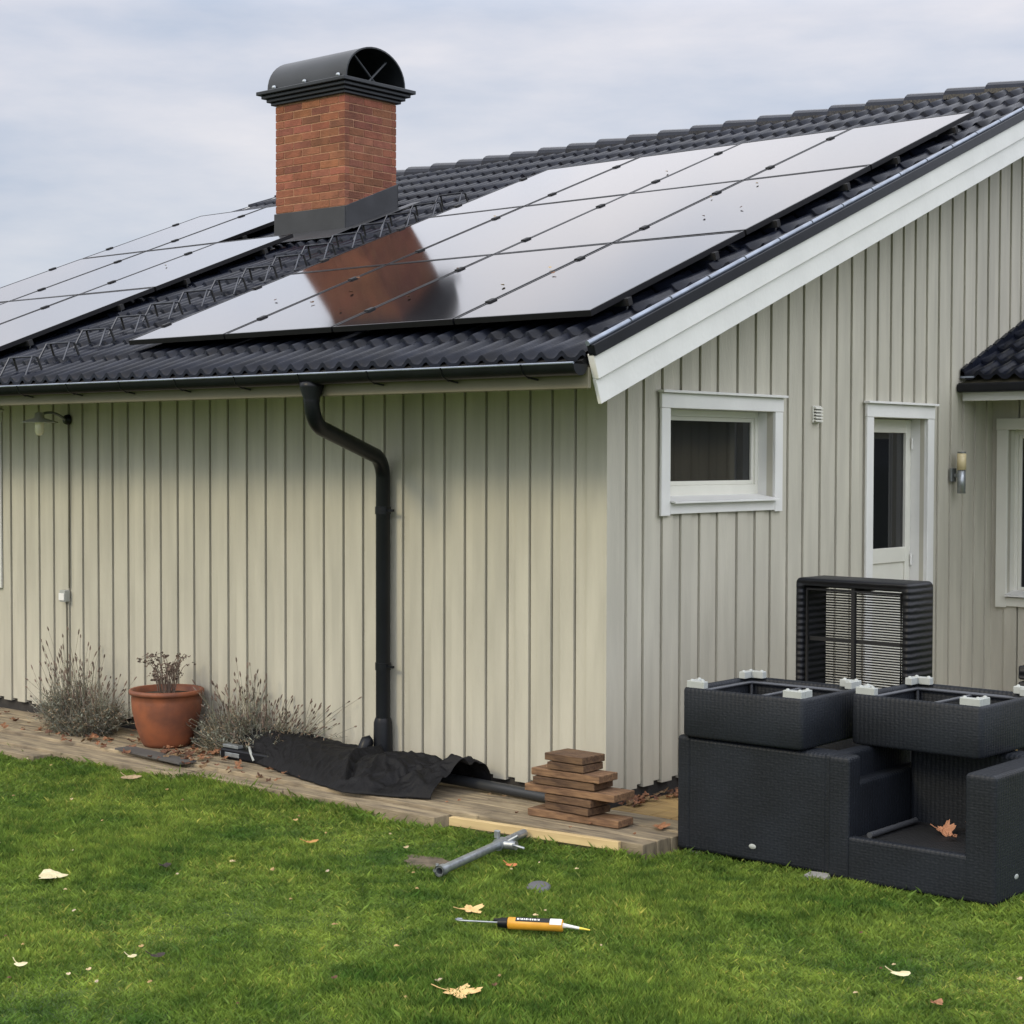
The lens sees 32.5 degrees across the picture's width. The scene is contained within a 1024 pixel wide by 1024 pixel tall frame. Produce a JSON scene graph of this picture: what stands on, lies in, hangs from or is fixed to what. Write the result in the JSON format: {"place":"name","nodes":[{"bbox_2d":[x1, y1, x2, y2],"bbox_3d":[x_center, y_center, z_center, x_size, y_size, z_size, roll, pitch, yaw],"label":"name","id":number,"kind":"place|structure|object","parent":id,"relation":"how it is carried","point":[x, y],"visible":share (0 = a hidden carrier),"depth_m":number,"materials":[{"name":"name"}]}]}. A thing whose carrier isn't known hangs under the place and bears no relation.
{"place":"outdoors","nodes":[
{"label":"outdoors","id":0,"kind":"place"},
{"bbox_2d":[0,744,1023,1023],"bbox_3d":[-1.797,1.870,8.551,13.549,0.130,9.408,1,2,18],"label":"grass","id":1,"kind":"structure","parent":0,"point":[658,904],"depth_m":8.19,"materials":[{"name":"green plant"}]},
{"bbox_2d":[13,957,27,965],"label":"fallen leaf","id":2,"kind":"object","parent":1,"relation":"on","point":[20,963],"visible":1,"depth_m":7.49,"materials":[{"name":"beige plant"}]},
{"bbox_2d":[38,869,67,878],"bbox_3d":[-2.378,1.870,9.051,0.193,0.023,0.148,1,2,27],"label":"fallen leaf","id":3,"kind":"object","parent":1,"relation":"on","point":[46,873],"visible":1,"depth_m":9.08,"materials":[{"name":"beige plant"}]},
{"bbox_2d":[121,774,141,778],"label":"fallen leaf","id":4,"kind":"object","parent":1,"relation":"on","point":[134,776],"visible":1,"depth_m":11.83,"materials":[{"name":"beige plant"}]},
{"bbox_2d":[145,950,164,956],"bbox_3d":[-1.548,1.917,7.629,0.085,0.024,0.048,-1,2,-23],"label":"fallen leaf","id":5,"kind":"object","parent":1,"relation":"on","point":[160,954],"visible":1,"depth_m":7.63,"materials":[{"name":"grey"}]},
{"bbox_2d":[158,862,170,866],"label":"fallen leaf","id":6,"kind":"object","parent":1,"relation":"on","point":[166,864],"visible":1,"depth_m":9.30,"materials":[{"name":"grey"}]},
{"bbox_2d":[0,707,682,859],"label":"deck","id":7,"kind":"structure","parent":1,"relation":"on","point":[472,803],"depth_m":11.12,"materials":[{"name":"brown wood"}]},
{"bbox_2d":[25,626,136,737],"bbox_3d":[-3.328,1.289,13.457,1.168,0.818,0.711,2,2,41],"label":"lavender","id":8,"kind":"object","parent":7,"relation":"on","point":[81,713],"visible":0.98,"depth_m":13.38,"materials":[{"name":"grey plant"}]},
{"bbox_2d":[115,746,195,764],"bbox_3d":[-2.512,1.708,12.348,0.140,0.012,0.840,-2,3,-43],"label":"roofing sheet","id":9,"kind":"object","parent":7,"relation":"on","point":[174,759],"visible":1,"depth_m":12.33,"materials":[{"name":"grey metal"}]},
{"bbox_2d":[128,652,204,747],"bbox_3d":[-2.525,1.361,12.844,0.546,0.685,0.546,2,2,41],"label":"plant pot","id":10,"kind":"object","parent":7,"relation":"on","point":[164,712],"visible":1,"depth_m":12.68,"materials":[{"name":"ceramic"}]},
{"bbox_2d":[220,743,268,762],"bbox_3d":[-1.824,1.676,12.199,0.543,0.100,0.149,2,2,41],"label":"tool bundle","id":11,"kind":"object","parent":7,"relation":"on","point":[237,752],"visible":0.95,"depth_m":12.18,"materials":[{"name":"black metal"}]},
{"bbox_2d":[186,658,361,751],"bbox_3d":[-1.814,1.391,12.357,2.036,0.698,0.416,2,2,41],"label":"lavender","id":12,"kind":"object","parent":7,"relation":"on","point":[226,729],"visible":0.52,"depth_m":12.46,"materials":[{"name":"grey plant"}]},
{"bbox_2d":[0,711,677,834],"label":"leaf litter","id":13,"kind":"object","parent":7,"relation":"on","point":[637,799],"visible":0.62,"depth_m":12.28,"materials":[{"name":"brown plant"}]},
{"bbox_2d":[238,727,490,799],"bbox_3d":[-1.182,1.622,11.560,2.229,0.244,0.666,2,2,41],"label":"tarp","id":14,"kind":"object","parent":7,"relation":"on","point":[336,765],"visible":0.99,"depth_m":11.26,"materials":[{"name":"fabric"}]},
{"bbox_2d":[441,773,544,802],"bbox_3d":[-0.200,1.722,11.088,1.151,0.080,0.070,2,2,42],"label":"drain pipe","id":15,"kind":"object","parent":7,"relation":"on","point":[489,786],"visible":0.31,"depth_m":10.98,"materials":[{"name":"plastic"}]},
{"bbox_2d":[528,804,632,828],"bbox_3d":[0.395,1.769,10.225,0.638,0.042,0.160,1,2,37],"label":"board","id":16,"kind":"object","parent":7,"relation":"on","point":[609,820],"visible":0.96,"depth_m":10.13,"materials":[{"name":"brown wood"}]},
{"bbox_2d":[545,801,609,815],"bbox_3d":[0.383,1.720,10.260,0.336,0.042,0.200,2,3,44],"label":"board","id":17,"kind":"object","parent":16,"relation":"on","point":[578,810],"visible":0.73,"depth_m":10.16,"materials":[{"name":"brown wood"}]},
{"bbox_2d":[545,793,609,807],"bbox_3d":[0.382,1.672,10.254,0.343,0.042,0.190,2,2,41],"label":"board","id":18,"kind":"object","parent":17,"relation":"on","point":[580,802],"visible":0.63,"depth_m":10.16,"materials":[{"name":"brown wood"}]},
{"bbox_2d":[525,781,634,802],"bbox_3d":[0.392,1.624,10.257,0.640,0.042,0.210,2,2,38],"label":"board","id":19,"kind":"object","parent":18,"relation":"on","point":[612,794],"visible":0.73,"depth_m":10.13,"materials":[{"name":"brown wood"}]},
{"bbox_2d":[533,775,612,790],"bbox_3d":[0.355,1.575,10.280,0.434,0.042,0.200,1,2,36],"label":"board","id":20,"kind":"object","parent":19,"relation":"on","point":[553,781],"visible":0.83,"depth_m":10.19,"materials":[{"name":"brown wood"}]},
{"bbox_2d":[531,764,617,783],"bbox_3d":[0.363,1.527,10.265,0.490,0.042,0.190,2,2,38],"label":"board","id":21,"kind":"object","parent":20,"relation":"on","point":[598,776],"visible":0.85,"depth_m":10.17,"materials":[{"name":"brown wood"}]},
{"bbox_2d":[547,761,602,772],"bbox_3d":[0.369,1.479,10.265,0.261,0.042,0.200,2,2,38],"label":"board","id":22,"kind":"object","parent":21,"relation":"on","point":[563,766],"visible":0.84,"depth_m":10.19,"materials":[{"name":"brown wood"}]},
{"bbox_2d":[545,748,604,764],"bbox_3d":[0.367,1.431,10.272,0.287,0.042,0.210,2,2,43],"label":"board","id":23,"kind":"object","parent":22,"relation":"on","point":[574,756],"visible":1,"depth_m":10.22,"materials":[{"name":"brown wood"}]},
{"bbox_2d":[652,822,669,828],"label":"fallen leaf","id":24,"kind":"object","parent":7,"relation":"on","point":[662,825],"visible":1,"depth_m":9.99,"materials":[{"name":"brown plant"}]},
{"bbox_2d":[404,854,461,868],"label":"bare earth","id":25,"kind":"structure","parent":1,"relation":"on","point":[428,861],"depth_m":9.55,"materials":[{"name":"brown soil"}]},
{"bbox_2d":[431,983,482,998],"bbox_3d":[-0.219,1.936,7.135,0.153,0.024,0.178,-1,2,-38],"label":"fallen leaf","id":26,"kind":"object","parent":1,"relation":"on","point":[470,991],"visible":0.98,"depth_m":7.11,"materials":[{"name":"beige plant"}]},
{"bbox_2d":[454,903,484,912],"bbox_3d":[-0.204,1.895,8.420,0.133,0.028,0.116,1,2,12],"label":"fallen leaf","id":27,"kind":"object","parent":1,"relation":"on","point":[470,908],"visible":1,"depth_m":8.42,"materials":[{"name":"beige plant"}]},
{"bbox_2d":[433,829,527,876],"bbox_3d":[-0.095,1.822,9.502,0.207,0.114,0.974,1,2,28],"label":"scaffold tube","id":28,"kind":"object","parent":1,"relation":"on","point":[509,842],"visible":1,"depth_m":9.54,"materials":[{"name":"grey metal"}]},
{"bbox_2d":[0,47,1023,808],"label":"house","id":29,"kind":"structure","parent":1,"relation":"on","point":[510,551],"depth_m":12.29,"materials":[{"name":"paint"}]},
{"bbox_2d":[0,410,2,587],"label":"window","id":30,"kind":"structure","parent":29,"relation":"in","point":[1,548],"depth_m":14.67,"materials":[{"name":"white paint"}]},
{"bbox_2d":[0,356,42,376],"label":"roof step","id":31,"kind":"object","parent":29,"relation":"on","point":[30,361],"visible":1,"depth_m":13.06,"materials":[{"name":"metal"}]},
{"bbox_2d":[13,339,33,348],"bbox_3d":[-5.128,-1.385,15.252,3.310,0.094,0.076,2,2,41],"label":"mounting rail","id":32,"kind":"object","parent":29,"relation":"attached to","point":[30,343],"visible":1,"depth_m":14.18,"materials":[{"name":"black metal"}]},
{"bbox_2d":[0,295,75,323],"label":"solar panel","id":33,"kind":"object","parent":32,"relation":"attached to","point":[10,310],"visible":0.85,"depth_m":15.87,"materials":[{"name":"black"}]},
{"bbox_2d":[0,287,153,350],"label":"solar panel","id":34,"kind":"object","parent":32,"relation":"attached to","point":[43,320],"visible":1,"depth_m":14.91,"materials":[{"name":"black"}]},
{"bbox_2d":[20,411,71,435],"bbox_3d":[-3.688,-0.702,13.904,0.294,0.195,0.417,2,2,41],"label":"wall lamp","id":35,"kind":"object","parent":29,"relation":"attached to","point":[39,419],"visible":1,"depth_m":13.83,"materials":[{"name":"black metal"}]},
{"bbox_2d":[37,341,79,361],"bbox_3d":[-3.439,-1.211,13.314,0.343,0.151,0.159,2,2,41],"label":"roof step","id":36,"kind":"object","parent":29,"relation":"on","point":[52,350],"visible":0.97,"depth_m":13.30,"materials":[{"name":"metal"}]},
{"bbox_2d":[59,590,69,601],"bbox_3d":[-3.594,0.673,14.097,0.075,0.095,0.062,2,2,41],"label":"junction box","id":37,"kind":"object","parent":29,"relation":"attached to","point":[64,595],"visible":1,"depth_m":14.07,"materials":[{"name":"grey plastic"}]},
{"bbox_2d":[66,424,69,684],"bbox_3d":[-3.564,0.441,14.097,0.052,2.300,0.012,2,2,41],"label":"cable","id":38,"kind":"object","parent":29,"relation":"attached to","point":[68,544],"visible":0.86,"depth_m":14.08,"materials":[{"name":"brown plastic"}]},
{"bbox_2d":[73,328,115,348],"bbox_3d":[-3.218,-1.337,13.534,0.343,0.151,0.159,2,2,41],"label":"roof step","id":39,"kind":"object","parent":29,"relation":"on","point":[104,329],"visible":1,"depth_m":13.49,"materials":[{"name":"metal"}]},
{"bbox_2d":[103,304,124,311],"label":"mounting rail","id":40,"kind":"object","parent":29,"relation":"attached to","point":[119,307],"visible":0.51,"depth_m":14.85,"materials":[{"name":"black metal"}]},
{"bbox_2d":[108,314,149,334],"bbox_3d":[-2.997,-1.464,13.753,0.343,0.151,0.159,2,2,41],"label":"roof step","id":41,"kind":"object","parent":29,"relation":"on","point":[139,316],"visible":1,"depth_m":13.73,"materials":[{"name":"metal"}]},
{"bbox_2d":[142,301,183,321],"bbox_3d":[-2.776,-1.590,13.972,0.343,0.151,0.159,2,2,41],"label":"roof step","id":42,"kind":"object","parent":29,"relation":"on","point":[173,303],"visible":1,"depth_m":13.94,"materials":[{"name":"metal"}]},
{"bbox_2d":[170,278,190,287],"bbox_3d":[-4.080,-2.037,16.452,3.310,0.094,0.076,2,2,41],"label":"mounting rail","id":43,"kind":"object","parent":29,"relation":"attached to","point":[185,281],"visible":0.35,"depth_m":15.38,"materials":[{"name":"black metal"}]},
{"bbox_2d":[0,251,144,301],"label":"solar panel","id":44,"kind":"object","parent":43,"relation":"attached to","point":[45,279],"visible":0.87,"depth_m":17.59,"materials":[{"name":"black"}]},
{"bbox_2d":[11,243,214,300],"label":"solar panel","id":45,"kind":"object","parent":43,"relation":"attached to","point":[101,276],"visible":0.83,"depth_m":16.77,"materials":[{"name":"black"}]},
{"bbox_2d":[80,234,292,294],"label":"solar panel","id":46,"kind":"object","parent":43,"relation":"attached to","point":[185,266],"visible":0.95,"depth_m":16.00,"materials":[{"name":"black"}]},
{"bbox_2d":[175,289,215,308],"bbox_3d":[-2.556,-1.717,14.192,0.343,0.151,0.159,2,2,41],"label":"roof step","id":47,"kind":"object","parent":29,"relation":"on","point":[206,290],"visible":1,"depth_m":14.20,"materials":[{"name":"metal"}]},
{"bbox_2d":[207,277,247,296],"bbox_3d":[-2.335,-1.843,14.411,0.343,0.151,0.159,2,2,41],"label":"roof step","id":48,"kind":"object","parent":29,"relation":"on","point":[237,278],"visible":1,"depth_m":14.41,"materials":[{"name":"metal"}]},
{"bbox_2d":[232,235,247,240],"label":"mounting rail","id":49,"kind":"object","parent":29,"relation":"attached to","point":[243,237],"visible":0.02,"depth_m":17.29,"materials":[{"name":"black metal"}]},
{"bbox_2d":[85,207,264,257],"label":"solar panel","id":50,"kind":"object","parent":49,"relation":"attached to","point":[171,233],"visible":0.86,"depth_m":18.69,"materials":[{"name":"black"}]},
{"bbox_2d":[148,206,276,250],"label":"solar panel","id":51,"kind":"object","parent":49,"relation":"attached to","point":[244,225],"visible":0.68,"depth_m":17.80,"materials":[{"name":"black"}]},
{"bbox_2d":[247,248,267,255],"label":"mounting rail","id":52,"kind":"object","parent":29,"relation":"attached to","point":[263,251],"visible":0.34,"depth_m":16.05,"materials":[{"name":"black metal"}]},
{"bbox_2d":[238,265,277,284],"bbox_3d":[-2.114,-1.970,14.630,0.343,0.151,0.159,2,2,41],"label":"roof step","id":53,"kind":"object","parent":29,"relation":"on","point":[266,266],"visible":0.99,"depth_m":14.62,"materials":[{"name":"metal"}]},
{"bbox_2d":[269,254,307,272],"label":"roof step","id":54,"kind":"object","parent":29,"relation":"on","point":[298,255],"visible":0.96,"depth_m":14.84,"materials":[{"name":"metal"}]},
{"bbox_2d":[298,243,336,261],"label":"roof step","id":55,"kind":"object","parent":29,"relation":"on","point":[321,244],"visible":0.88,"depth_m":15.04,"materials":[{"name":"metal"}]},
{"bbox_2d":[325,232,364,250],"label":"roof step","id":56,"kind":"object","parent":29,"relation":"on","point":[355,233],"visible":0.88,"depth_m":15.26,"materials":[{"name":"metal"}]},
{"bbox_2d":[353,221,391,240],"bbox_3d":[-1.231,-2.476,15.508,0.343,0.151,0.159,2,2,41],"label":"roof step","id":57,"kind":"object","parent":29,"relation":"on","point":[383,223],"visible":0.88,"depth_m":15.48,"materials":[{"name":"metal"}]},
{"bbox_2d":[380,211,417,229],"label":"roof step","id":58,"kind":"object","parent":29,"relation":"on","point":[401,213],"visible":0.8,"depth_m":15.70,"materials":[{"name":"metal"}]},
{"bbox_2d":[406,201,443,219],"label":"roof step","id":59,"kind":"object","parent":29,"relation":"on","point":[428,203],"visible":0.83,"depth_m":15.95,"materials":[{"name":"metal"}]},
{"bbox_2d":[431,192,468,210],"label":"roof step","id":60,"kind":"object","parent":29,"relation":"on","point":[460,193],"visible":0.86,"depth_m":16.16,"materials":[{"name":"metal"}]},
{"bbox_2d":[610,297,632,309],"bbox_3d":[-0.938,-1.260,11.661,4.310,0.094,0.076,2,2,41],"label":"mounting rail","id":61,"kind":"object","parent":29,"relation":"attached to","point":[627,301],"visible":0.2,"depth_m":10.26,"materials":[{"name":"black metal"}]},
{"bbox_2d":[128,265,384,344],"bbox_3d":[-1.885,-1.548,13.061,1.081,0.044,1.699,2,23,41],"label":"solar panel","id":62,"kind":"object","parent":61,"relation":"attached to","point":[217,321],"visible":0.95,"depth_m":12.96,"materials":[{"name":"black"}]},
{"bbox_2d":[224,255,490,338],"bbox_3d":[-1.071,-1.524,12.364,1.081,0.044,1.699,2,23,41],"label":"solar panel","id":63,"kind":"object","parent":61,"relation":"attached to","point":[322,313],"visible":0.94,"depth_m":12.26,"materials":[{"name":"black"}]},
{"bbox_2d":[165,171,757,309],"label":"leaf flecks","id":64,"kind":"object","parent":63,"relation":"on","point":[457,268],"visible":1,"depth_m":12.43,"materials":[{"name":"brown plant"}]},
{"bbox_2d":[332,243,609,331],"bbox_3d":[-0.258,-1.499,11.666,1.081,0.044,1.699,2,23,41],"label":"solar panel","id":65,"kind":"object","parent":61,"relation":"attached to","point":[450,298],"visible":0.95,"depth_m":11.56,"materials":[{"name":"black"}]},
{"bbox_2d":[454,231,744,324],"bbox_3d":[0.557,-1.474,10.969,1.081,0.046,1.699,2,24,41],"label":"solar panel","id":66,"kind":"object","parent":61,"relation":"attached to","point":[599,280],"visible":1,"depth_m":10.84,"materials":[{"name":"black"}]},
{"bbox_2d":[696,251,719,261],"bbox_3d":[-0.351,-1.625,12.333,4.310,0.094,0.076,2,2,41],"label":"mounting rail","id":67,"kind":"object","parent":29,"relation":"attached to","point":[714,256],"visible":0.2,"depth_m":10.93,"materials":[{"name":"black metal"}]},
{"bbox_2d":[658,389,788,515],"bbox_3d":[1.335,-0.385,11.503,0.225,0.788,1.450,2,2,41],"label":"window","id":68,"kind":"structure","parent":29,"relation":"in","point":[713,460],"depth_m":11.59,"materials":[{"name":"white paint"}]},
{"bbox_2d":[759,219,780,230],"bbox_3d":[0.110,-1.912,12.861,4.310,0.094,0.076,2,2,41],"label":"mounting rail","id":69,"kind":"object","parent":29,"relation":"attached to","point":[775,224],"visible":0.17,"depth_m":11.46,"materials":[{"name":"black metal"}]},
{"bbox_2d":[293,206,522,273],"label":"solar panel","id":70,"kind":"object","parent":69,"relation":"attached to","point":[399,243],"visible":0.86,"depth_m":14.21,"materials":[{"name":"black"}]},
{"bbox_2d":[390,194,625,263],"bbox_3d":[-0.023,-2.175,13.563,1.081,0.045,1.699,2,23,41],"label":"solar panel","id":71,"kind":"object","parent":69,"relation":"attached to","point":[496,234],"visible":0.84,"depth_m":13.52,"materials":[{"name":"black"}]},
{"bbox_2d":[496,180,741,253],"bbox_3d":[0.790,-2.152,12.865,1.081,0.044,1.699,2,23,41],"label":"solar panel","id":72,"kind":"object","parent":69,"relation":"attached to","point":[617,219],"visible":0.86,"depth_m":12.82,"materials":[{"name":"black"}]},
{"bbox_2d":[614,165,870,242],"bbox_3d":[1.604,-2.127,12.168,1.081,0.044,1.699,2,23,41],"label":"solar panel","id":73,"kind":"object","parent":69,"relation":"attached to","point":[765,201],"visible":0.95,"depth_m":12.08,"materials":[{"name":"black"}]},
{"bbox_2d":[812,406,822,422],"bbox_3d":[2.148,-0.686,12.338,0.032,0.120,0.110,2,2,41],"label":"vent grille","id":74,"kind":"object","parent":29,"relation":"attached to","point":[817,414],"visible":1,"depth_m":12.32,"materials":[{"name":"beige paint"}]},
{"bbox_2d":[830,182,850,191],"bbox_3d":[0.697,-2.278,13.532,4.310,0.094,0.076,2,2,41],"label":"mounting rail","id":75,"kind":"object","parent":29,"relation":"attached to","point":[844,186],"visible":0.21,"depth_m":12.13,"materials":[{"name":"black metal"}]},
{"bbox_2d":[880,156,900,166],"bbox_3d":[1.157,-2.565,14.060,4.310,0.094,0.076,2,2,41],"label":"mounting rail","id":76,"kind":"object","parent":29,"relation":"attached to","point":[895,160],"visible":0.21,"depth_m":12.66,"materials":[{"name":"black metal"}]},
{"bbox_2d":[432,157,638,216],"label":"solar panel","id":77,"kind":"object","parent":76,"relation":"attached to","point":[524,191],"visible":0.86,"depth_m":15.42,"materials":[{"name":"black"}]},
{"bbox_2d":[526,144,737,205],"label":"solar panel","id":78,"kind":"object","parent":76,"relation":"attached to","point":[633,175],"visible":0.86,"depth_m":14.72,"materials":[{"name":"black"}]},
{"bbox_2d":[631,128,850,192],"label":"solar panel","id":79,"kind":"object","parent":76,"relation":"attached to","point":[743,161],"visible":0.86,"depth_m":14.02,"materials":[{"name":"black"}]},
{"bbox_2d":[745,111,973,179],"bbox_3d":[2.651,-2.780,13.368,1.081,0.044,1.699,2,23,41],"label":"solar panel","id":80,"kind":"object","parent":76,"relation":"attached to","point":[874,146],"visible":0.95,"depth_m":13.29,"materials":[{"name":"black"}]},
{"bbox_2d":[863,401,939,688],"bbox_3d":[2.878,0.385,13.345,0.227,2.428,1.090,2,2,41],"label":"door","id":81,"kind":"structure","parent":29,"relation":"in","point":[892,445],"depth_m":13.51,"materials":[{"name":"white paint"}]},
{"bbox_2d":[937,126,957,135],"bbox_3d":[1.744,-2.930,14.732,4.310,0.094,0.076,2,2,41],"label":"mounting rail","id":82,"kind":"object","parent":29,"relation":"attached to","point":[953,130],"visible":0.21,"depth_m":13.33,"materials":[{"name":"black metal"}]},
{"bbox_2d":[949,452,965,493],"bbox_3d":[3.535,-0.312,13.900,0.121,0.330,0.090,2,2,41],"label":"wall lamp","id":83,"kind":"object","parent":29,"relation":"attached to","point":[960,475],"visible":1,"depth_m":13.86,"materials":[{"name":"silver metal"}]},
{"bbox_2d":[995,418,1023,606],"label":"window","id":84,"kind":"structure","parent":29,"relation":"in","point":[1003,425],"depth_m":14.43,"materials":[{"name":"beige paint"}]},
{"bbox_2d":[4,757,1021,1003],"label":"leaf flecks","id":85,"kind":"object","parent":1,"relation":"on","point":[336,923],"visible":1,"depth_m":7.78,"materials":[{"name":"beige plant"}]},
{"bbox_2d":[455,917,589,931],"bbox_3d":[0.051,1.900,8.146,0.639,0.057,0.124,0,2,10],"label":"sealant gun","id":86,"kind":"object","parent":1,"relation":"on","point":[536,924],"visible":1,"depth_m":8.08,"materials":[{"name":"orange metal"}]},
{"bbox_2d":[449,816,620,850],"bbox_3d":[0.119,1.826,9.996,1.140,0.051,0.045,2,2,33],"label":"timber batten","id":87,"kind":"object","parent":1,"relation":"on","point":[558,836],"visible":1,"depth_m":9.95,"materials":[{"name":"beige wood"}]},
{"bbox_2d":[527,881,550,892],"bbox_3d":[0.136,1.895,8.894,0.124,0.020,0.124,9,16,40],"label":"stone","id":88,"kind":"object","parent":1,"relation":"on","point":[533,884],"visible":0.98,"depth_m":8.88,"materials":[{"name":"grey stone"}]},
{"bbox_2d":[678,734,909,877],"bbox_3d":[1.565,1.571,9.768,1.020,0.660,0.802,2,2,41],"label":"wicker armchair","id":89,"kind":"object","parent":1,"relation":"on","point":[761,803],"visible":0.58,"depth_m":9.46,"materials":[{"name":"grey wicker"}]},
{"bbox_2d":[684,669,860,749],"bbox_3d":[1.452,1.082,9.731,0.765,0.317,0.680,2,2,40],"label":"wicker stool","id":90,"kind":"object","parent":89,"relation":"on","point":[751,706],"visible":0.96,"depth_m":9.50,"materials":[{"name":"grey wicker"}]},
{"bbox_2d":[611,749,1017,819],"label":"side deck","id":91,"kind":"structure","parent":1,"relation":"on","point":[663,806],"depth_m":10.59,"materials":[{"name":"brown wood"}]},
{"bbox_2d":[815,738,910,761],"bbox_3d":[2.282,1.533,11.011,0.950,0.660,0.820,2,2,41],"label":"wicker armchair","id":92,"kind":"object","parent":1,"relation":"on","point":[843,744],"depth_m":10.71,"materials":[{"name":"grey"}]},
{"bbox_2d":[796,575,932,687],"bbox_3d":[2.193,0.809,10.968,0.810,0.780,0.300,2,2,43],"label":"wicker table","id":93,"kind":"object","parent":92,"relation":"on","point":[915,644],"visible":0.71,"depth_m":11.02,"materials":[{"name":"black wicker"}]},
{"bbox_2d":[885,966,910,975],"bbox_3d":[1.624,1.932,7.398,0.112,0.024,0.063,2,2,41],"label":"fallen leaf","id":94,"kind":"object","parent":1,"relation":"on","point":[903,973],"visible":1,"depth_m":7.38,"materials":[{"name":"beige plant"}]},
{"bbox_2d":[829,750,1023,905],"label":"wicker armchair","id":95,"kind":"object","parent":1,"relation":"on","point":[883,831],"visible":0.94,"depth_m":9.00,"materials":[{"name":"grey wicker"}]},
{"bbox_2d":[852,675,1023,758],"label":"wicker stool","id":96,"kind":"object","parent":95,"relation":"on","point":[916,713],"visible":1,"depth_m":9.23,"materials":[{"name":"grey wicker"}]},
{"bbox_2d":[931,819,955,836],"bbox_3d":[2.257,1.650,9.195,0.089,0.079,0.111,0,2,-18],"label":"fallen leaf","id":97,"kind":"object","parent":95,"relation":"on","point":[946,829],"visible":0.99,"depth_m":9.19,"materials":[{"name":"brown plant"}]},
{"bbox_2d":[948,831,956,837],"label":"fallen leaf","id":98,"kind":"object","parent":95,"relation":"on","point":[951,834],"visible":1,"depth_m":9.05,"materials":[{"name":"brown plant"}]},
{"bbox_2d":[930,998,942,1004],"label":"fallen leaf","id":99,"kind":"object","parent":1,"relation":"on","point":[939,1001],"visible":1,"depth_m":6.99,"materials":[{"name":"brown plant"}]},
{"bbox_2d":[1018,665,1023,750],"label":"wicker stool","id":100,"kind":"object","parent":1,"relation":"on","point":[1021,674],"visible":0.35,"depth_m":10.47,"materials":[{"name":"black wicker"}]},
{"bbox_2d":[0,0,1023,287],"label":"sky","id":101,"kind":"structure","parent":0,"point":[122,121],"materials":[{"name":"grey"}]},
{"bbox_2d":[804,871,832,880],"bbox_3d":[1.595,1.902,9.147,0.120,0.030,0.100,1,2,32],"label":"paving block","id":102,"kind":"object","parent":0,"point":[821,875],"depth_m":9.13,"materials":[{"name":"concrete"}]}
]}

